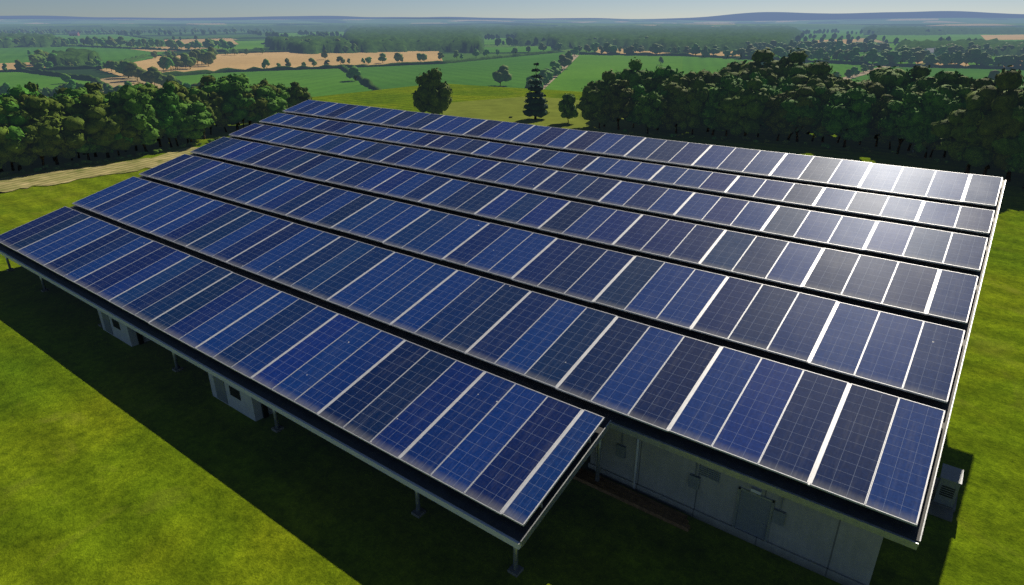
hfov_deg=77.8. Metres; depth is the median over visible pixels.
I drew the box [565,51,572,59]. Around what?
hedge tree
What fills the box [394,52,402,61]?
hedge tree
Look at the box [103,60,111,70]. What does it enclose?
hedge tree
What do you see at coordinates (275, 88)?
belt tree
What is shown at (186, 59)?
hedge tree
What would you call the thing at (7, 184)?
dirt path
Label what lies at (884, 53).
hedge tree
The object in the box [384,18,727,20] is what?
hills
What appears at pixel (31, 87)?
belt tree
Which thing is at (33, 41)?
hedge tree
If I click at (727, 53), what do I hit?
hedge tree
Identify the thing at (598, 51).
field stubble
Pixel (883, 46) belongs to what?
hedge tree
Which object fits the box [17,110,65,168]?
belt tree
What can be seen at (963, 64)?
field stubble
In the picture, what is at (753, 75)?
belt tree
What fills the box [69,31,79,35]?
red barn
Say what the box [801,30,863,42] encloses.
field
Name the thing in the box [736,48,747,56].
hedge tree
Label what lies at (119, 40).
hedge tree
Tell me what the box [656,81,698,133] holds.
belt tree
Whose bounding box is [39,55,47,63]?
hedge tree
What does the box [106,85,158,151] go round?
belt tree
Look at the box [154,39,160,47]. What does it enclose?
hedge tree
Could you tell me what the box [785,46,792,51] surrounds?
hedge tree
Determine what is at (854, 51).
hedge tree
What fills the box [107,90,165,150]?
belt tree
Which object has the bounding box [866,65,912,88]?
belt tree
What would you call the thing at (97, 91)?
belt tree
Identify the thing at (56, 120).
belt tree
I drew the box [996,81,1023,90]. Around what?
belt tree
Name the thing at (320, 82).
field
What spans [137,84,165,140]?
belt tree
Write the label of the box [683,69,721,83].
belt tree
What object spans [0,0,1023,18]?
sky
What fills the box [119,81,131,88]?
hedge tree
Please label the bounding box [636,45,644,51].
hedge tree
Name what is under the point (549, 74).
hedge tree
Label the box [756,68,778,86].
belt tree
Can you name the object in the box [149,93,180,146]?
belt tree
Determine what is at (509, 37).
hedgerow trees
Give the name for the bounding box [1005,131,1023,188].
belt tree
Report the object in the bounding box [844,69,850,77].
hedge tree
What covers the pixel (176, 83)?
belt tree
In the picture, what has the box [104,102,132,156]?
belt tree
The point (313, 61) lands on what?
hedge tree
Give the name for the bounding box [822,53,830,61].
hedge tree
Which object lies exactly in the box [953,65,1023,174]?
belt tree
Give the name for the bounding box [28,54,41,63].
hedge tree
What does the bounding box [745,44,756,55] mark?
hedge tree
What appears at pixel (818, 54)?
hedge tree
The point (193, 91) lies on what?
belt tree
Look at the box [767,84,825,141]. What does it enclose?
belt tree
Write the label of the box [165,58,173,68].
hedge tree
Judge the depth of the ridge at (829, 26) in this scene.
2791.29 m
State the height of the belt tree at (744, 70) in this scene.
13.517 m
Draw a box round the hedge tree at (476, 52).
[472,48,478,55]
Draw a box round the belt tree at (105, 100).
[101,98,126,151]
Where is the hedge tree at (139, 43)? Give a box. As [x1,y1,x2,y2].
[136,39,141,46]
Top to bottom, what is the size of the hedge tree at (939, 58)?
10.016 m
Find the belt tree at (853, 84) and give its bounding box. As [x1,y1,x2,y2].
[843,80,871,139]
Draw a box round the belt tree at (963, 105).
[961,100,966,108]
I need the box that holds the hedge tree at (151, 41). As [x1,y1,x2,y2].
[148,38,154,45]
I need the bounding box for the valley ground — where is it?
[16,30,996,91]
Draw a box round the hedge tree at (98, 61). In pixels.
[93,58,102,64]
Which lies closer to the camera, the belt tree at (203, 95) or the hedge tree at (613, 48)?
the belt tree at (203, 95)
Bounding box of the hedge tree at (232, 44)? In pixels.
[227,41,235,47]
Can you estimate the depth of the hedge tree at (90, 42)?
970.26 m
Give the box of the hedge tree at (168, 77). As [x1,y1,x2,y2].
[161,74,174,85]
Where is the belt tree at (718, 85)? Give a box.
[715,77,722,87]
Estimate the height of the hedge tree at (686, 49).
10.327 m
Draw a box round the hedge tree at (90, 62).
[85,59,95,65]
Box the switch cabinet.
[930,463,963,511]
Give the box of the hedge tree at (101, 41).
[97,38,106,44]
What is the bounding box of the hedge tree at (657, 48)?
[652,43,662,53]
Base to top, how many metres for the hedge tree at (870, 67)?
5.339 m
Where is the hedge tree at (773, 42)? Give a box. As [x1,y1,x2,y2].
[770,40,776,46]
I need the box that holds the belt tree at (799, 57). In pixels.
[779,48,836,77]
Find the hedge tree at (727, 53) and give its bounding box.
[724,50,731,56]
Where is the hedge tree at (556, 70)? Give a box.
[552,66,560,75]
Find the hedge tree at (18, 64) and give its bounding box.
[14,59,26,68]
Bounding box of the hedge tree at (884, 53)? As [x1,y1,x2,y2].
[880,49,889,56]
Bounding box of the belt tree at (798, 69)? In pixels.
[775,63,808,87]
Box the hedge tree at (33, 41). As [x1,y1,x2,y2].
[29,37,36,44]
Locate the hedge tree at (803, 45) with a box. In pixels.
[798,43,808,48]
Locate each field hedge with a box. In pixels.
[0,67,108,88]
[14,44,271,51]
[25,65,95,69]
[53,33,150,38]
[96,49,290,69]
[162,50,559,75]
[164,31,343,39]
[340,65,381,89]
[579,52,1023,69]
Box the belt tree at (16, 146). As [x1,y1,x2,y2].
[0,103,29,171]
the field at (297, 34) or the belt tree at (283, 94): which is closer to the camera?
the belt tree at (283, 94)
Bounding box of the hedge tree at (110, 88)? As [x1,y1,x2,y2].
[105,85,112,92]
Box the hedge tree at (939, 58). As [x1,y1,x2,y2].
[936,55,941,64]
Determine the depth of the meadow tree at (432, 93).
117.78 m
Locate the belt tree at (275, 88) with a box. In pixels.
[253,83,287,108]
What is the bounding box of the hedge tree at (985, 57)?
[975,51,992,63]
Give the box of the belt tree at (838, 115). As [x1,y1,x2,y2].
[821,86,876,146]
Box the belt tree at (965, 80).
[948,74,972,87]
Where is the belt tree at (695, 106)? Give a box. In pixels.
[672,76,709,134]
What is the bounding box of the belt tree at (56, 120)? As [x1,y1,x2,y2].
[21,94,89,164]
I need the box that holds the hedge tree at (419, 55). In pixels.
[417,53,421,60]
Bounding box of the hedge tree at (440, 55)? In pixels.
[438,52,443,58]
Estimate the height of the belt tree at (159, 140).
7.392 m
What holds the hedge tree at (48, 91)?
on the valley ground
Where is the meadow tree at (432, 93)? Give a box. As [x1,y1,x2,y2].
[411,67,452,113]
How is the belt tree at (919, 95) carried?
on the lawn rise
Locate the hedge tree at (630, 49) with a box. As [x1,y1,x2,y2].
[626,46,633,53]
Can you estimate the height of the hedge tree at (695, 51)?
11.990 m
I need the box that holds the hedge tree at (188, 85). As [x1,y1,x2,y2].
[183,82,190,87]
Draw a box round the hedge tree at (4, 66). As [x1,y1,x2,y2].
[2,63,6,71]
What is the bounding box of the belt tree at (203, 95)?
[196,87,213,123]
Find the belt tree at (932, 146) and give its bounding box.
[920,140,941,157]
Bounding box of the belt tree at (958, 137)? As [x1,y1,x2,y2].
[930,85,1007,173]
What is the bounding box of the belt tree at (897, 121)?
[878,92,922,153]
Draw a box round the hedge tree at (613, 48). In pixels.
[609,45,617,51]
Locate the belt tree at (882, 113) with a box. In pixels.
[870,98,895,149]
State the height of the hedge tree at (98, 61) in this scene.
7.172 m
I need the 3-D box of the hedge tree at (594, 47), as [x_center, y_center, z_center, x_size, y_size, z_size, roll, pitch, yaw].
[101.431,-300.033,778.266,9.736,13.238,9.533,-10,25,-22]
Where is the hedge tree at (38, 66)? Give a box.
[33,63,43,69]
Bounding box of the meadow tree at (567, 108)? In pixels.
[558,93,577,122]
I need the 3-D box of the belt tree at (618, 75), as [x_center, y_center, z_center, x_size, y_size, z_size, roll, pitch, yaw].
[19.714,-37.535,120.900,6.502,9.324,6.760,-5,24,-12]
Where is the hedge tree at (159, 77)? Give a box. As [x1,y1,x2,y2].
[154,71,166,87]
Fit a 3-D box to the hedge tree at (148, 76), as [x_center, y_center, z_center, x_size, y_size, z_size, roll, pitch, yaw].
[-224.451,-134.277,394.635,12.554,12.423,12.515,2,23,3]
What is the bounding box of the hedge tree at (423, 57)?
[421,53,426,60]
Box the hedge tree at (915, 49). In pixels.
[910,47,921,52]
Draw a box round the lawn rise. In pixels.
[0,84,1023,584]
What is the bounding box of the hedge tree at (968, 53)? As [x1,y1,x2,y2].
[962,48,973,65]
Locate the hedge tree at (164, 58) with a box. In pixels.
[157,56,168,70]
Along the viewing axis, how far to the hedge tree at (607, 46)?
740.60 m
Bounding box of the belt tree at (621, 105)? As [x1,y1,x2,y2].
[601,79,635,129]
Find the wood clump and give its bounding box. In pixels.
[48,48,102,66]
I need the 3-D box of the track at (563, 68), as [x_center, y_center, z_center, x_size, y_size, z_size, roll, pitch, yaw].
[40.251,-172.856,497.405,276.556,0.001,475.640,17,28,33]
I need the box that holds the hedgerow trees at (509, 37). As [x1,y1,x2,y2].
[0,26,976,45]
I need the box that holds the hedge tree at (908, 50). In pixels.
[899,47,912,63]
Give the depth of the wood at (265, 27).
2328.05 m
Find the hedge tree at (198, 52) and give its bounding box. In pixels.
[192,49,200,63]
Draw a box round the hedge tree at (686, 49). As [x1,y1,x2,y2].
[683,46,690,52]
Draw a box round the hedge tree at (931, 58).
[923,54,938,63]
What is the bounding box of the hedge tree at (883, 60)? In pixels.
[877,56,888,65]
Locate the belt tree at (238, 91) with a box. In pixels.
[229,82,254,127]
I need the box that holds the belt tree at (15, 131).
[0,96,28,170]
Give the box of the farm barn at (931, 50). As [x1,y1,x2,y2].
[925,47,936,56]
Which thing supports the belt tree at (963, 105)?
on the lawn rise
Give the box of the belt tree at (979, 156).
[957,89,1023,181]
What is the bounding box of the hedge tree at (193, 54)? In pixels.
[189,51,197,65]
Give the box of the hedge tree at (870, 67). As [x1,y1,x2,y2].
[867,65,874,69]
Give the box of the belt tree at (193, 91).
[180,86,199,100]
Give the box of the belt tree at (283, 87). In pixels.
[276,83,299,107]
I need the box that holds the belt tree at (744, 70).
[717,47,782,80]
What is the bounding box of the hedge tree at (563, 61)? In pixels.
[558,54,571,66]
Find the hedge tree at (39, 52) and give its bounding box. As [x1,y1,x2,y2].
[33,49,47,58]
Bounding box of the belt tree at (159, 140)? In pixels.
[148,98,170,146]
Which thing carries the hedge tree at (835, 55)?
on the valley ground
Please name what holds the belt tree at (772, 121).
on the lawn rise
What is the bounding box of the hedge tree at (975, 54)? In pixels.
[966,48,981,64]
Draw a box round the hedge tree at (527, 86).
[525,79,534,88]
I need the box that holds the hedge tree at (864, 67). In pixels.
[860,64,867,71]
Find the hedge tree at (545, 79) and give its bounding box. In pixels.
[543,73,548,85]
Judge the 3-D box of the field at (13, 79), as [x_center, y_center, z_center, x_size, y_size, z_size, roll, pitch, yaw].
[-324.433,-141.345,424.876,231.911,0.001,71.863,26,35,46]
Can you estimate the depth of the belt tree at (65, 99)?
84.74 m
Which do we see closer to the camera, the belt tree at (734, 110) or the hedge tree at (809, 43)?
the belt tree at (734, 110)
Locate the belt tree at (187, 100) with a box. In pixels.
[180,98,204,142]
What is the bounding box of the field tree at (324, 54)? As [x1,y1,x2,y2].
[321,50,327,57]
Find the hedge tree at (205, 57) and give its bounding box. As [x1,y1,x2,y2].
[200,51,213,65]
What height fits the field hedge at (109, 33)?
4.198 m
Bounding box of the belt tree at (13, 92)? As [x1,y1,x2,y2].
[0,84,40,101]
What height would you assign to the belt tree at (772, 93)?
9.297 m
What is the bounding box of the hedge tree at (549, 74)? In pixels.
[538,69,553,80]
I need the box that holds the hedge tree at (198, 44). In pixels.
[194,40,201,48]
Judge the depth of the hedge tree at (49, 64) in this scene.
526.92 m
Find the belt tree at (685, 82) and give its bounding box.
[678,76,695,88]
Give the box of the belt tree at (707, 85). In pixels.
[702,83,718,131]
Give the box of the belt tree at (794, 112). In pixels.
[779,89,821,139]
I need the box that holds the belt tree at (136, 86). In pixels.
[129,83,142,88]
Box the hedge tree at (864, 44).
[862,42,868,52]
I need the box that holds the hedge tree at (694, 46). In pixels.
[690,43,701,51]
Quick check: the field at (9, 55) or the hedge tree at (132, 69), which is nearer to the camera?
the hedge tree at (132, 69)
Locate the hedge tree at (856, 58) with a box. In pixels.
[852,55,860,61]
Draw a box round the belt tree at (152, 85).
[118,82,157,91]
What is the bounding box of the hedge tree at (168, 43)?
[164,40,175,47]
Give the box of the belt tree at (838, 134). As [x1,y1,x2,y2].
[834,110,852,142]
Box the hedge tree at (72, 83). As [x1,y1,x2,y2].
[63,79,77,89]
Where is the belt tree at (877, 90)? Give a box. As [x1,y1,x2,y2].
[850,79,886,98]
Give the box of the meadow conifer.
[523,63,549,118]
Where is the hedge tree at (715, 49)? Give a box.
[709,45,720,54]
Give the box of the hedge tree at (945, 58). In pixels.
[941,52,950,64]
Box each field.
[0,46,164,67]
[0,71,104,89]
[55,34,146,42]
[175,52,564,96]
[213,40,266,49]
[279,32,343,36]
[349,53,564,88]
[484,38,505,44]
[484,46,550,52]
[545,55,709,91]
[683,56,877,77]
[746,52,880,62]
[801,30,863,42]
[849,67,1023,81]
[864,34,1023,41]
[888,43,996,64]
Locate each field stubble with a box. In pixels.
[0,62,44,69]
[99,51,442,76]
[133,46,217,51]
[164,38,237,45]
[596,49,664,53]
[688,51,739,55]
[818,39,856,43]
[916,61,968,65]
[981,35,1023,39]
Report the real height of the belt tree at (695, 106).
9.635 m
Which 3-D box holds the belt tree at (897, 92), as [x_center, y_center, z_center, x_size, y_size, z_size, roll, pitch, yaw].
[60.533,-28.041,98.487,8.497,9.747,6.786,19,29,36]
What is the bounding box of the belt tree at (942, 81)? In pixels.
[903,70,964,98]
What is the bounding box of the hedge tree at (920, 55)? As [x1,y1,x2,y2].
[912,50,926,63]
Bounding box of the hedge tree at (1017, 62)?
[1013,55,1021,65]
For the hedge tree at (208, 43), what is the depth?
852.45 m
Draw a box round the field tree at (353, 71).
[346,66,360,80]
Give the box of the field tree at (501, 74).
[492,65,511,85]
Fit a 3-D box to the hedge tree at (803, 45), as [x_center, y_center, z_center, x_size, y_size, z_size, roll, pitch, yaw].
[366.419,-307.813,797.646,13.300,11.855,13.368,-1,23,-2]
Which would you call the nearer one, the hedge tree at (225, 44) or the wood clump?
the wood clump
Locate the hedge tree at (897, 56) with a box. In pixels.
[888,51,901,62]
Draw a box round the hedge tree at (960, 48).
[956,46,964,53]
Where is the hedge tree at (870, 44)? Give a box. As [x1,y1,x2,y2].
[864,42,873,51]
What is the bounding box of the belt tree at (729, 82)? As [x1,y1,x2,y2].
[708,73,743,135]
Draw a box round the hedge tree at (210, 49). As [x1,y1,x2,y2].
[207,46,216,59]
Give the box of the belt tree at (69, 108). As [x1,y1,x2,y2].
[63,102,114,156]
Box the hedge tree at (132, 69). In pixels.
[122,62,145,80]
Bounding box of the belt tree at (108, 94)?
[102,90,113,97]
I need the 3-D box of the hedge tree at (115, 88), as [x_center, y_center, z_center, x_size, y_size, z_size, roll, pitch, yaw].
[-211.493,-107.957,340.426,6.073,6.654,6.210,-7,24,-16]
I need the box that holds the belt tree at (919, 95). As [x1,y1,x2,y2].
[894,91,924,150]
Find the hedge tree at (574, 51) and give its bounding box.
[570,46,578,55]
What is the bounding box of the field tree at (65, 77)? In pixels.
[59,73,70,81]
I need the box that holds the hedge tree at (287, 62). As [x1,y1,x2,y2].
[285,58,290,65]
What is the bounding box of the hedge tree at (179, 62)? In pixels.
[172,56,183,69]
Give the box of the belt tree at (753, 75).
[742,72,767,88]
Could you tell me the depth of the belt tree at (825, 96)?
96.16 m
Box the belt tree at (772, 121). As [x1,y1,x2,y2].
[762,89,801,140]
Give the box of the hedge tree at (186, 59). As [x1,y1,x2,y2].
[180,53,196,68]
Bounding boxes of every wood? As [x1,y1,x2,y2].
[0,23,350,32]
[0,32,63,47]
[264,35,356,53]
[342,23,804,53]
[860,25,1023,34]
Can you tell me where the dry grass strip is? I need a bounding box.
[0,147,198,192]
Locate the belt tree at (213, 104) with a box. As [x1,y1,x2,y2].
[204,98,224,134]
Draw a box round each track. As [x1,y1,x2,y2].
[543,54,578,88]
[843,66,888,78]
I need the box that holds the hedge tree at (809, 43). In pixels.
[804,41,814,48]
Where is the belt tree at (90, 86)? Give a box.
[75,82,104,95]
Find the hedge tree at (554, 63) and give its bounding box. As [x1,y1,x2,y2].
[550,60,560,70]
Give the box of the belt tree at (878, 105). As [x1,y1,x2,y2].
[868,94,893,146]
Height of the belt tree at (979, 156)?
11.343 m
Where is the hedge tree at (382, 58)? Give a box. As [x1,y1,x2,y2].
[378,53,386,62]
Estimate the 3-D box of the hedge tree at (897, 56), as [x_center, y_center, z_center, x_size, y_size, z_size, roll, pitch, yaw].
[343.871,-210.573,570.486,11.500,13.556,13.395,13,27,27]
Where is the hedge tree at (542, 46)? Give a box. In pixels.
[538,42,546,50]
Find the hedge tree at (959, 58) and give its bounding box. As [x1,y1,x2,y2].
[952,50,964,64]
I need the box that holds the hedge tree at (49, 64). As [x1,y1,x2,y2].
[44,61,53,67]
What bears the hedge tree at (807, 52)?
on the valley ground
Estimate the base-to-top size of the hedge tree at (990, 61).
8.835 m
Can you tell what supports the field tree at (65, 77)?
on the field at (13, 79)
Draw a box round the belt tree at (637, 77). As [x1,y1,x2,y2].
[621,57,655,88]
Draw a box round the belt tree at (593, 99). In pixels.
[576,69,620,126]
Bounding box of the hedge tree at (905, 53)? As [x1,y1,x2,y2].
[899,50,908,63]
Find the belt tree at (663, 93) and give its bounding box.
[644,88,669,129]
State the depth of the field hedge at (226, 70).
533.48 m
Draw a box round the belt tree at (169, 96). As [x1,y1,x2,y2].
[154,82,187,145]
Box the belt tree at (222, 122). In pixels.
[209,90,231,131]
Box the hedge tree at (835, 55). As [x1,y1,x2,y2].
[832,49,842,59]
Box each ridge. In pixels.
[0,18,1023,23]
[0,23,1023,29]
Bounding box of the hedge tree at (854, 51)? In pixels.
[844,47,859,60]
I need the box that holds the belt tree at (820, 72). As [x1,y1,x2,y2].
[784,59,849,133]
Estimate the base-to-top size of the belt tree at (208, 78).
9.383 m
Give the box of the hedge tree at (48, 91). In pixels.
[42,87,53,96]
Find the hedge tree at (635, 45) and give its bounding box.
[631,43,637,51]
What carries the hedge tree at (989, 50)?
on the valley ground
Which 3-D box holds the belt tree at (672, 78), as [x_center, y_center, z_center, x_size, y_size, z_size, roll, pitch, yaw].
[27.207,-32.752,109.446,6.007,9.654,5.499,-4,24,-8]
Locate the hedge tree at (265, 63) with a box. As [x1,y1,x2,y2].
[261,59,269,67]
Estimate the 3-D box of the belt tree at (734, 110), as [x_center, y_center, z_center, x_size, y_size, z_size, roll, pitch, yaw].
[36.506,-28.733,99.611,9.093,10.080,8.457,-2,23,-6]
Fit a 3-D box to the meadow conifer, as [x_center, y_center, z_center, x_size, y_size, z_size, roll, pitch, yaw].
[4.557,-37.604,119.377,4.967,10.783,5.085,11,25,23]
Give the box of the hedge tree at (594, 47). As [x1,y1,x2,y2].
[591,42,598,51]
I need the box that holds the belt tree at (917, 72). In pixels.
[905,63,935,88]
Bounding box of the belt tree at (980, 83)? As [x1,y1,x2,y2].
[953,77,995,97]
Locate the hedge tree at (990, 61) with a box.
[983,59,993,65]
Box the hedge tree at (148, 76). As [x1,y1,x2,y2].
[138,66,157,83]
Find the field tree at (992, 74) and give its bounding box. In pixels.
[988,70,999,79]
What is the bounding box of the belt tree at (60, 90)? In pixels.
[55,87,66,93]
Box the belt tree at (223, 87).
[201,73,256,129]
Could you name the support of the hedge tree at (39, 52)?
on the valley ground
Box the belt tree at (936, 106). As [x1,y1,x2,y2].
[904,87,961,157]
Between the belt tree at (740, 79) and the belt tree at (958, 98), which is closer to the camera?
the belt tree at (958, 98)
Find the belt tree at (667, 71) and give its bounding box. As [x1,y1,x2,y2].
[651,65,684,91]
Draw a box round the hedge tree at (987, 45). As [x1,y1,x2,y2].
[982,43,991,48]
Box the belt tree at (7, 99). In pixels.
[1,94,17,103]
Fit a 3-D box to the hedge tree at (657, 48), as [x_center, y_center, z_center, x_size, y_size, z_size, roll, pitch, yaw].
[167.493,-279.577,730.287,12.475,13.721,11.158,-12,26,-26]
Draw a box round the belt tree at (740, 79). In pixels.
[721,76,744,83]
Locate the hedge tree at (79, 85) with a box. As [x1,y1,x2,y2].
[77,83,84,88]
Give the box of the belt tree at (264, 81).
[257,78,267,84]
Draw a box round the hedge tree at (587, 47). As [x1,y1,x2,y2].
[584,44,590,51]
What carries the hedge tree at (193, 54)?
on the valley ground
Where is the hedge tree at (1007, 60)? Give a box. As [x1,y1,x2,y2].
[1001,55,1016,66]
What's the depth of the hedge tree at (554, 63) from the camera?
466.10 m
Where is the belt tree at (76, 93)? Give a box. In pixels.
[48,87,93,154]
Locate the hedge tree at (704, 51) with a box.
[701,46,707,56]
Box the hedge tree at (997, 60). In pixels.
[992,55,1001,65]
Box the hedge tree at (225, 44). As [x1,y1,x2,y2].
[222,41,230,49]
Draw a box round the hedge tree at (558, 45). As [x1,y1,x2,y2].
[555,43,562,48]
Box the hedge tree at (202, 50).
[197,49,206,62]
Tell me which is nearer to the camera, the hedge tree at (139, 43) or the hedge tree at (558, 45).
the hedge tree at (558, 45)
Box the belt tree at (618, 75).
[608,70,620,81]
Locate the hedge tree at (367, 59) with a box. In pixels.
[365,57,371,62]
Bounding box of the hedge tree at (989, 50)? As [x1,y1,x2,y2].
[987,48,992,55]
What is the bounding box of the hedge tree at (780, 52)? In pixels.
[772,47,786,57]
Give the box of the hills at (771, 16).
[0,11,1023,20]
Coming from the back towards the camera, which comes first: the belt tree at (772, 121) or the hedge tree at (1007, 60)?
the hedge tree at (1007, 60)
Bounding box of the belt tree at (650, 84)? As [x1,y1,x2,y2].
[643,76,668,93]
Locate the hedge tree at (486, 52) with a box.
[483,49,489,55]
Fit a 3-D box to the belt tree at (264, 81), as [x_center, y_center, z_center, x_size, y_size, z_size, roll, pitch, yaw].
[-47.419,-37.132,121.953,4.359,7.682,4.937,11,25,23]
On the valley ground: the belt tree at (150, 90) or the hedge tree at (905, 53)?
the hedge tree at (905, 53)
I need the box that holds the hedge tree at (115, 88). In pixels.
[112,85,120,91]
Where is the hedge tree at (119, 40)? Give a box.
[114,36,124,44]
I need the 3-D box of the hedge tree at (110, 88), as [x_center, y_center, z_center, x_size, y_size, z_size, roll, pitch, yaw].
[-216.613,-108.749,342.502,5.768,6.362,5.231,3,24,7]
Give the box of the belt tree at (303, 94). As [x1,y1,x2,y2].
[288,81,311,105]
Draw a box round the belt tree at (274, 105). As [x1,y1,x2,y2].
[252,87,287,122]
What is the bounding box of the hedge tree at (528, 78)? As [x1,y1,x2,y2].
[526,75,543,87]
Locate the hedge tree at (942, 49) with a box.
[935,46,947,55]
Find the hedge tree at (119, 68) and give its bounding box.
[115,60,129,77]
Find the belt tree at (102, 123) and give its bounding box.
[67,91,152,157]
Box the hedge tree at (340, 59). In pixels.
[336,56,344,63]
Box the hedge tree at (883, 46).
[880,43,888,50]
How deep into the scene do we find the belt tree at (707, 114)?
101.76 m
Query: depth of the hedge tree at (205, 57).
556.94 m
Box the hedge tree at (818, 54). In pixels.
[813,47,824,58]
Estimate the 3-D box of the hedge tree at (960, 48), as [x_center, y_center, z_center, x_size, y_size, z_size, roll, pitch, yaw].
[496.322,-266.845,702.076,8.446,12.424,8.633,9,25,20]
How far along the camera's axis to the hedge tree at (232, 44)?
853.02 m
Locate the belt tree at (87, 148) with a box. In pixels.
[73,114,104,159]
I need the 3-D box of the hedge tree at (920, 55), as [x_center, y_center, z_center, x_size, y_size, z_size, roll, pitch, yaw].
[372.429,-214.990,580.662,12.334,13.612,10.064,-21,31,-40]
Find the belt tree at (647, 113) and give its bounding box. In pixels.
[633,90,664,133]
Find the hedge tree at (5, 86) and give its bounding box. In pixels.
[0,82,11,93]
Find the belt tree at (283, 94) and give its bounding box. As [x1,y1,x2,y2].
[262,85,289,108]
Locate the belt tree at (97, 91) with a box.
[90,88,103,95]
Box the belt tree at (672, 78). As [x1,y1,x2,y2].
[656,74,680,92]
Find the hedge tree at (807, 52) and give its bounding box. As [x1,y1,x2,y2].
[797,48,810,58]
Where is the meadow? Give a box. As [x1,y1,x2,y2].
[443,97,644,135]
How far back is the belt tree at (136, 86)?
98.39 m
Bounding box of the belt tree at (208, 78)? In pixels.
[195,73,216,125]
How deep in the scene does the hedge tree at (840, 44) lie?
778.83 m
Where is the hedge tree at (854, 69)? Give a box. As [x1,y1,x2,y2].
[851,66,857,76]
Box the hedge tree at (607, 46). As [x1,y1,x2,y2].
[603,42,612,52]
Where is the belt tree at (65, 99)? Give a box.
[55,93,89,157]
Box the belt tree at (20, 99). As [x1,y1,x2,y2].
[16,92,33,106]
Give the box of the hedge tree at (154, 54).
[151,51,156,57]
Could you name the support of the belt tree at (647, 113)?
on the lawn rise
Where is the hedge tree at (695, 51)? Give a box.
[691,46,699,54]
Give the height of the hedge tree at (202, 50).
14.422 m
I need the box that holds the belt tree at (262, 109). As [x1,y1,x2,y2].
[239,86,270,124]
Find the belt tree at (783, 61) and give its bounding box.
[778,56,790,66]
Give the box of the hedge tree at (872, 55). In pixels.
[863,48,880,63]
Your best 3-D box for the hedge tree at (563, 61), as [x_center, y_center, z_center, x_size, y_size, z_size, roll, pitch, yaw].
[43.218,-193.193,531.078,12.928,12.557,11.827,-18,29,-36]
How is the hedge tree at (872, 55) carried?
on the valley ground
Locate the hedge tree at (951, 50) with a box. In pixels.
[948,46,956,54]
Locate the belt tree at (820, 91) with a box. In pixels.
[809,84,833,140]
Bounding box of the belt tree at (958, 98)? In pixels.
[943,86,972,157]
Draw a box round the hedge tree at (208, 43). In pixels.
[204,39,214,47]
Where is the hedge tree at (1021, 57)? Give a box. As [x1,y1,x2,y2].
[1019,54,1023,64]
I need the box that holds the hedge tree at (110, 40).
[105,36,114,45]
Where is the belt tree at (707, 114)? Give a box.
[698,87,728,134]
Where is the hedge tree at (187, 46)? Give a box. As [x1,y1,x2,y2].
[184,43,189,48]
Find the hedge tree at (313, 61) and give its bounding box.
[308,58,316,66]
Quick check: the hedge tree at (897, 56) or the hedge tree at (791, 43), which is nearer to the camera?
the hedge tree at (897, 56)
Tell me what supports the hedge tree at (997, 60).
on the valley ground
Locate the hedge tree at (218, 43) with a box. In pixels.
[214,40,221,48]
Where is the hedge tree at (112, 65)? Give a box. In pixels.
[108,60,118,69]
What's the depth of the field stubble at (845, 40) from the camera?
1218.52 m
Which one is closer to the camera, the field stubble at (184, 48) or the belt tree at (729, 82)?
the belt tree at (729, 82)
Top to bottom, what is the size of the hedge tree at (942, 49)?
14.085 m
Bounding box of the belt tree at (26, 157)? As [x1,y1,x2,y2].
[0,124,39,170]
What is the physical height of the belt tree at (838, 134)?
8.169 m
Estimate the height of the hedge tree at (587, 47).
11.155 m
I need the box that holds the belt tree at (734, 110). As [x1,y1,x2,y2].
[715,76,772,139]
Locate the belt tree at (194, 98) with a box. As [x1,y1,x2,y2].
[189,94,216,138]
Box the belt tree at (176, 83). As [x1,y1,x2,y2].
[166,79,197,88]
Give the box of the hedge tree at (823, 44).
[817,41,827,48]
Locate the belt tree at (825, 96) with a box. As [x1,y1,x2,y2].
[811,87,847,141]
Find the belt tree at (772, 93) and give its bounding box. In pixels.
[746,81,782,136]
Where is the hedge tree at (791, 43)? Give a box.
[786,39,794,47]
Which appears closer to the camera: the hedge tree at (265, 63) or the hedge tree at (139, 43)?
the hedge tree at (265, 63)
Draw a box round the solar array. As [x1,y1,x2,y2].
[0,100,1002,526]
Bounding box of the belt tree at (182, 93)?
[160,81,188,100]
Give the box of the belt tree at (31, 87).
[14,81,39,98]
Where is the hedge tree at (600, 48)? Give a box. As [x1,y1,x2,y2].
[598,45,603,52]
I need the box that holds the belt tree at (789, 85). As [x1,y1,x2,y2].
[771,81,794,92]
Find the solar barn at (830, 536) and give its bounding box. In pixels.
[0,112,1005,584]
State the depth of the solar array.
31.59 m
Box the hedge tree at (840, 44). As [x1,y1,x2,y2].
[835,40,846,49]
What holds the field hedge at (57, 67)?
on the field at (9, 55)
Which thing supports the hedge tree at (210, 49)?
on the valley ground
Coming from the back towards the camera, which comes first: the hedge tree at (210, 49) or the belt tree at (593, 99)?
the hedge tree at (210, 49)
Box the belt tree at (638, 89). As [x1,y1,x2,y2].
[624,84,644,127]
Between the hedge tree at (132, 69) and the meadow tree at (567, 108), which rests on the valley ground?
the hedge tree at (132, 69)
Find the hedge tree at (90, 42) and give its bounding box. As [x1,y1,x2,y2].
[87,39,93,44]
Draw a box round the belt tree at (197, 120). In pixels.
[164,101,213,141]
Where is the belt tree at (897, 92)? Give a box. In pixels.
[878,82,916,100]
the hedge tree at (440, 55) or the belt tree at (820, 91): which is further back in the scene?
the hedge tree at (440, 55)
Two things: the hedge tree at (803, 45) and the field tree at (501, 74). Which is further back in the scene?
the hedge tree at (803, 45)

